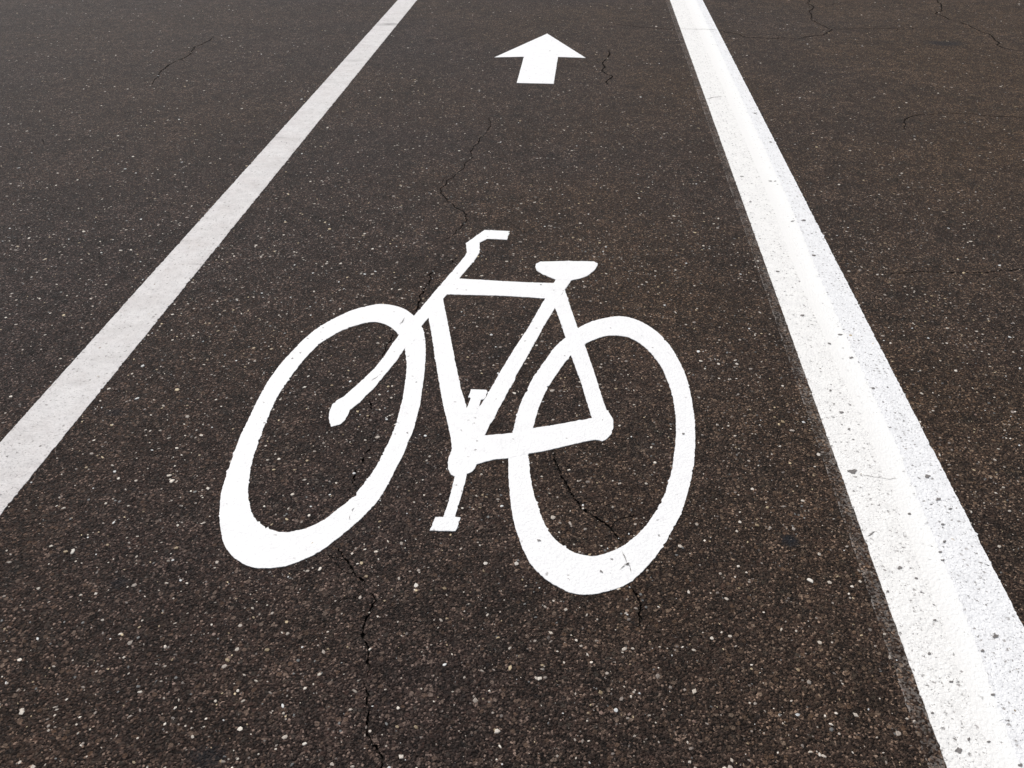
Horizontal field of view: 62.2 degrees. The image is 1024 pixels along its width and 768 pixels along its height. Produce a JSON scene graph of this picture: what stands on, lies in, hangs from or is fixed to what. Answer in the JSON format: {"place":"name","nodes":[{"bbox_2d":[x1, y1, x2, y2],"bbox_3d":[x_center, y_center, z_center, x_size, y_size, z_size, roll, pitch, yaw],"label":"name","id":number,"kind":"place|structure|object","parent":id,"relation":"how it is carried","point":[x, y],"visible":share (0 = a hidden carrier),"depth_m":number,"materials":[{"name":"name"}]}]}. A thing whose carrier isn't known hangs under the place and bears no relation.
{"place":"outdoors","nodes":[
{"label":"outdoors","id":0,"kind":"place"},
{"bbox_2d":[0,0,1023,767],"bbox_3d":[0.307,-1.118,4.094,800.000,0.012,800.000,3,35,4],"label":"road","id":1,"kind":"structure","parent":0,"point":[148,618],"depth_m":2.58,"materials":[{"name":"black asphalt"}]},
{"bbox_2d":[0,0,416,514],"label":"lane line","id":2,"kind":"object","parent":1,"relation":"on","point":[32,439],"visible":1,"depth_m":2.93,"materials":[{"name":"white paint"}]},
{"bbox_2d":[219,230,694,594],"bbox_3d":[-0.091,-0.081,2.623,1.248,0.006,1.835,3,35,4],"label":"bicycle symbol","id":3,"kind":"object","parent":1,"relation":"on","point":[248,539],"visible":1,"depth_m":2.34,"materials":[{"name":"paint"}]},
{"bbox_2d":[495,34,584,83],"bbox_3d":[0.184,-2.135,5.529,0.589,0.004,1.233,3,35,4],"label":"arrow marking","id":4,"kind":"object","parent":1,"relation":"on","point":[541,54],"visible":1,"depth_m":5.52,"materials":[{"name":"white paint"}]},
{"bbox_2d":[666,0,946,767],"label":"faded line","id":5,"kind":"object","parent":1,"relation":"on","point":[930,748],"visible":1,"depth_m":2.11,"materials":[{"name":"paint"}]},
{"bbox_2d":[670,0,1023,767],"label":"lane line","id":6,"kind":"object","parent":1,"relation":"on","point":[958,624],"visible":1,"depth_m":2.19,"materials":[{"name":"white paint"}]}
]}

